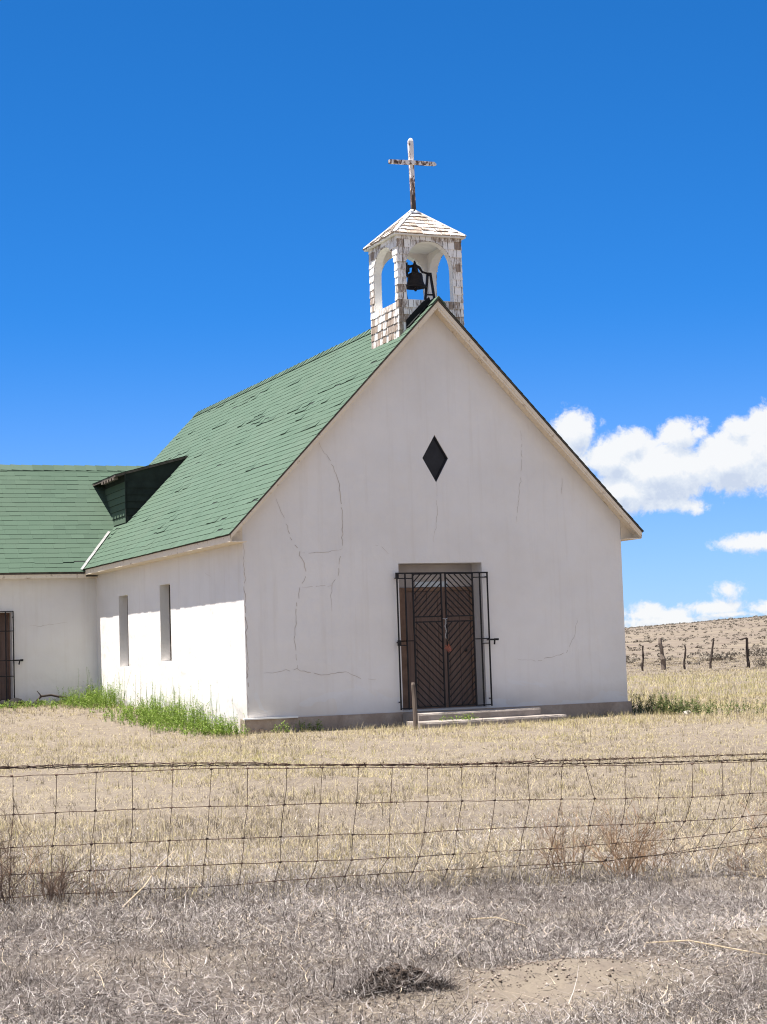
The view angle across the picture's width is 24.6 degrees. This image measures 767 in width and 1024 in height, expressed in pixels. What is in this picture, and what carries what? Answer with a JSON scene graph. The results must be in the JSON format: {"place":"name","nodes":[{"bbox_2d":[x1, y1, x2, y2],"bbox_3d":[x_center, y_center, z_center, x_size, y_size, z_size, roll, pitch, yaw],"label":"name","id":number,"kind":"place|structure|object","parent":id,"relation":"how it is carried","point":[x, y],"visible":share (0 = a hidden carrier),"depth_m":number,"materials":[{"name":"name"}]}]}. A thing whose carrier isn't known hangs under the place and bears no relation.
{"place":"outdoors","nodes":[
{"label":"outdoors","id":0,"kind":"place"},
{"bbox_2d":[0,617,766,1023],"bbox_3d":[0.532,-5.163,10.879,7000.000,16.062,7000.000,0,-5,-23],"label":"ground","id":1,"kind":"structure","parent":0,"point":[528,989],"depth_m":15.65,"materials":[{"name":"beige soil"}]},
{"bbox_2d":[0,700,7,707],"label":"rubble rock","id":2,"kind":"object","parent":1,"relation":"on","point":[1,701],"visible":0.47,"depth_m":44.23,"materials":[{"name":"grey stone"}]},
{"bbox_2d":[7,698,24,707],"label":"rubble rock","id":3,"kind":"object","parent":1,"relation":"on","point":[16,700],"visible":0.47,"depth_m":44.18,"materials":[{"name":"grey stone"}]},
{"bbox_2d":[12,797,50,877],"bbox_3d":[-2.218,2.118,11.200,0.275,0.623,0.023,-2,-4,-1],"label":"dead stalk","id":4,"kind":"object","parent":1,"relation":"on","point":[28,833],"visible":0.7,"depth_m":11.20,"materials":[{"name":"plant"}]},
{"bbox_2d":[0,798,69,908],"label":"dry weed","id":5,"kind":"object","parent":1,"relation":"on","point":[2,873],"visible":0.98,"depth_m":10.61,"materials":[{"name":"brown plant"}]},
{"bbox_2d":[36,691,66,700],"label":"fallen branch","id":6,"kind":"object","parent":1,"relation":"on","point":[47,695],"visible":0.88,"depth_m":44.66,"materials":[{"name":"grey wood"}]},
{"bbox_2d":[13,834,100,906],"bbox_3d":[-1.931,2.187,10.651,0.583,0.442,0.572,0,-5,-23],"label":"dry weed","id":7,"kind":"object","parent":1,"relation":"on","point":[62,880],"visible":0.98,"depth_m":10.67,"materials":[{"name":"brown plant"}]},
{"bbox_2d":[62,859,138,905],"bbox_3d":[-1.729,2.267,10.683,0.427,0.284,0.409,1,-5,-35],"label":"dry weed","id":8,"kind":"object","parent":1,"relation":"on","point":[99,890],"visible":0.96,"depth_m":10.72,"materials":[{"name":"brown plant"}]},
{"bbox_2d":[0,677,248,737],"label":"green weeds","id":9,"kind":"object","parent":1,"relation":"on","point":[146,711],"visible":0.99,"depth_m":38.23,"materials":[{"name":"green plant"}]},
{"bbox_2d":[122,851,173,907],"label":"dead stalk","id":10,"kind":"object","parent":1,"relation":"on","point":[146,882],"visible":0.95,"depth_m":10.76,"materials":[{"name":"plant"}]},
{"bbox_2d":[78,668,237,726],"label":"tall weeds","id":11,"kind":"object","parent":1,"relation":"on","point":[160,696],"visible":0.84,"depth_m":39.49,"materials":[{"name":"green plant"}]},
{"bbox_2d":[273,719,323,732],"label":"foundation weeds","id":12,"kind":"object","parent":1,"relation":"on","point":[301,728],"visible":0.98,"depth_m":34.30,"materials":[{"name":"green plant"}]},
{"bbox_2d":[0,138,643,733],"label":"church","id":13,"kind":"structure","parent":1,"relation":"on","point":[334,536],"depth_m":36.72,"materials":[{"name":"paint"}]},
{"bbox_2d":[0,613,10,699],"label":"wing door","id":14,"kind":"structure","parent":13,"relation":"in","point":[2,615],"depth_m":45.22,"materials":[{"name":"brown wood"}]},
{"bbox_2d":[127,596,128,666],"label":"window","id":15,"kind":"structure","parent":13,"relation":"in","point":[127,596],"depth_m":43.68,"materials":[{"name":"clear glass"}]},
{"bbox_2d":[169,585,171,660],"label":"window","id":16,"kind":"structure","parent":13,"relation":"in","point":[169,585],"depth_m":40.15,"materials":[{"name":"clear glass"}]},
{"bbox_2d":[395,261,435,301],"bbox_3d":[0.673,-4.849,37.273,1.010,0.963,0.486,0,-5,-23],"label":"church bell","id":17,"kind":"object","parent":13,"relation":"in","point":[414,277],"visible":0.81,"depth_m":37.24,"materials":[{"name":"metal"}]},
{"bbox_2d":[423,436,447,480],"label":"diamond window","id":18,"kind":"structure","parent":13,"relation":"in","point":[434,457],"depth_m":36.32,"materials":[{"name":"black glass"}]},
{"bbox_2d":[405,591,472,705],"bbox_3d":[1.160,2.813,36.453,1.510,2.350,0.127,0,-5,-23],"label":"door","id":19,"kind":"structure","parent":13,"relation":"in","point":[408,594],"depth_m":36.45,"materials":[{"name":"brown wood"}]},
{"bbox_2d":[444,639,452,651],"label":"flower","id":20,"kind":"object","parent":19,"relation":"attached to","point":[448,648],"visible":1,"depth_m":35.83,"materials":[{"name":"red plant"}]},
{"bbox_2d":[0,838,766,1023],"bbox_3d":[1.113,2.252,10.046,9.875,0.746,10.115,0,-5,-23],"label":"straw litter","id":21,"kind":"object","parent":1,"relation":"on","point":[739,917],"visible":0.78,"depth_m":9.28,"materials":[{"name":"beige plant"}]},
{"bbox_2d":[0,751,766,905],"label":"wire fence","id":22,"kind":"object","parent":1,"relation":"on","point":[254,763],"visible":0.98,"depth_m":11.50,"materials":[{"name":"brown metal"}]},
{"bbox_2d":[0,655,766,747],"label":"field grass","id":23,"kind":"structure","parent":1,"relation":"on","point":[706,674],"depth_m":49.38,"materials":[{"name":"beige plant"}]},
{"bbox_2d":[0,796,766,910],"bbox_3d":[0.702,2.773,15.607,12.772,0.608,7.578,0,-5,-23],"label":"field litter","id":24,"kind":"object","parent":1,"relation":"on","point":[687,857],"visible":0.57,"depth_m":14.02,"materials":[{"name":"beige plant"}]},
{"bbox_2d":[0,871,766,1023],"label":"soil crumbs","id":25,"kind":"object","parent":1,"relation":"on","point":[509,968],"visible":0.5,"depth_m":8.18,"materials":[{"name":"soil"}]},
{"bbox_2d":[357,962,440,993],"bbox_3d":[0.059,2.036,7.696,0.389,0.120,0.255,0,-5,-23],"label":"earth clod","id":26,"kind":"object","parent":1,"relation":"on","point":[395,967],"visible":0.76,"depth_m":7.65,"materials":[{"name":"soil"}]},
{"bbox_2d":[321,951,468,1001],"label":"root fibres","id":27,"kind":"object","parent":26,"relation":"on","point":[443,982],"visible":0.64,"depth_m":7.64,"materials":[{"name":"grey plant"}]},
{"bbox_2d":[411,682,417,727],"bbox_3d":[0.598,3.779,33.860,0.109,1.000,0.097,0,-5,-23],"label":"wooden post","id":28,"kind":"object","parent":1,"relation":"on","point":[414,705],"visible":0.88,"depth_m":33.83,"materials":[{"name":"grey wood"}]},
{"bbox_2d":[440,713,478,720],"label":"step weeds","id":29,"kind":"object","parent":1,"relation":"on","point":[468,716],"visible":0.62,"depth_m":34.78,"materials":[{"name":"green plant"}]},
{"bbox_2d":[406,820,524,885],"bbox_3d":[0.527,2.302,11.807,0.690,0.452,0.558,0,-5,-23],"label":"dry weed","id":30,"kind":"object","parent":1,"relation":"on","point":[472,861],"visible":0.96,"depth_m":11.72,"materials":[{"name":"plant"}]},
{"bbox_2d":[403,707,540,725],"bbox_3d":[1.834,4.224,35.588,2.829,0.440,0.743,0,-5,-23],"label":"concrete step","id":31,"kind":"object","parent":1,"relation":"on","point":[488,713],"visible":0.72,"depth_m":35.36,"materials":[{"name":"grey concrete"}]},
{"bbox_2d":[407,714,566,728],"bbox_3d":[2.154,4.263,35.011,3.421,0.350,0.704,0,-5,-25],"label":"concrete step","id":32,"kind":"object","parent":1,"relation":"on","point":[495,720],"visible":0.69,"depth_m":34.80,"materials":[{"name":"grey concrete"}]},
{"bbox_2d":[471,917,524,925],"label":"dead stalk","id":33,"kind":"object","parent":1,"relation":"on","point":[495,917],"visible":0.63,"depth_m":9.86,"materials":[{"name":"plant"}]},
{"bbox_2d":[496,792,621,878],"bbox_3d":[1.227,2.238,12.098,0.690,0.612,0.788,-5,-6,37],"label":"dry weed","id":34,"kind":"object","parent":1,"relation":"on","point":[562,851],"visible":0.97,"depth_m":12.17,"materials":[{"name":"brown plant"}]},
{"bbox_2d":[567,793,679,878],"bbox_3d":[1.689,2.260,12.386,0.905,0.633,0.827,0,-5,-23],"label":"dry weed","id":35,"kind":"object","parent":1,"relation":"on","point":[627,860],"visible":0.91,"depth_m":12.31,"materials":[{"name":"brown plant"}]},
{"bbox_2d":[626,655,635,662],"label":"shrub","id":36,"kind":"object","parent":1,"relation":"on","point":[629,659],"visible":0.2,"depth_m":123.14,"materials":[{"name":"beige plant"}]},
{"bbox_2d":[630,690,685,714],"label":"corner bush","id":37,"kind":"object","parent":1,"relation":"on","point":[663,703],"visible":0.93,"depth_m":37.10,"materials":[{"name":"green plant"}]},
{"bbox_2d":[629,825,692,874],"bbox_3d":[1.960,2.376,12.470,0.545,0.415,0.383,1,-5,-34],"label":"dry weed","id":38,"kind":"object","parent":1,"relation":"on","point":[655,853],"visible":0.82,"depth_m":12.46,"materials":[{"name":"brown plant"}]},
{"bbox_2d":[625,615,766,660],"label":"sagebrush","id":39,"kind":"object","parent":1,"relation":"on","point":[697,646],"visible":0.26,"depth_m":321.23,"materials":[{"name":"beige plant"}]},
{"bbox_2d":[626,649,766,668],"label":"brush","id":40,"kind":"object","parent":1,"relation":"on","point":[689,662],"visible":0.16,"depth_m":113.36,"materials":[{"name":"beige plant"}]},
{"bbox_2d":[630,694,765,715],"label":"green weeds","id":41,"kind":"object","parent":1,"relation":"on","point":[697,707],"visible":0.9,"depth_m":36.77,"materials":[{"name":"green plant"}]},
{"bbox_2d":[630,637,765,670],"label":"post fence","id":42,"kind":"object","parent":1,"relation":"on","point":[663,661],"visible":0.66,"depth_m":90.03,"materials":[{"name":"brown wood"}]},
{"bbox_2d":[647,940,764,954],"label":"dead stalk","id":43,"kind":"object","parent":1,"relation":"on","point":[708,944],"visible":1,"depth_m":8.72,"materials":[{"name":"plant"}]},
{"bbox_2d":[663,804,755,872],"bbox_3d":[2.311,2.343,12.665,0.655,0.508,0.813,-3,-5,19],"label":"dry weed","id":44,"kind":"object","parent":1,"relation":"on","point":[696,855],"visible":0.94,"depth_m":12.69,"materials":[{"name":"plant"}]},
{"bbox_2d":[697,652,736,660],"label":"shrub","id":45,"kind":"object","parent":1,"relation":"on","point":[717,656],"visible":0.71,"depth_m":122.64,"materials":[{"name":"beige plant"}]},
{"bbox_2d":[704,832,765,875],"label":"dry weed","id":46,"kind":"object","parent":1,"relation":"on","point":[736,859],"visible":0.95,"depth_m":12.48,"materials":[{"name":"brown plant"}]},
{"bbox_2d":[728,831,766,879],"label":"dry weed","id":47,"kind":"object","parent":1,"relation":"on","point":[765,858],"visible":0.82,"depth_m":12.41,"materials":[{"name":"plant"}]},
{"bbox_2d":[729,778,766,849],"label":"dry weed","id":48,"kind":"object","parent":1,"relation":"on","point":[752,819],"visible":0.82,"depth_m":13.07,"materials":[{"name":"brown plant"}]},
{"bbox_2d":[742,647,766,655],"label":"shrub","id":49,"kind":"object","parent":1,"relation":"on","point":[756,652],"visible":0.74,"depth_m":138.56,"materials":[{"name":"beige plant"}]},
{"bbox_2d":[752,656,766,666],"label":"shrub","id":50,"kind":"object","parent":1,"relation":"on","point":[761,663],"visible":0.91,"depth_m":92.06,"materials":[{"name":"beige plant"}]},
{"bbox_2d":[0,688,766,913],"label":"dry grass","id":51,"kind":"structure","parent":0,"point":[235,820],"depth_m":18.88,"materials":[{"name":"beige plant"}]},
{"bbox_2d":[0,0,766,627],"label":"sky","id":52,"kind":"structure","parent":0,"point":[193,193],"materials":[{"name":"blue"}]}
]}

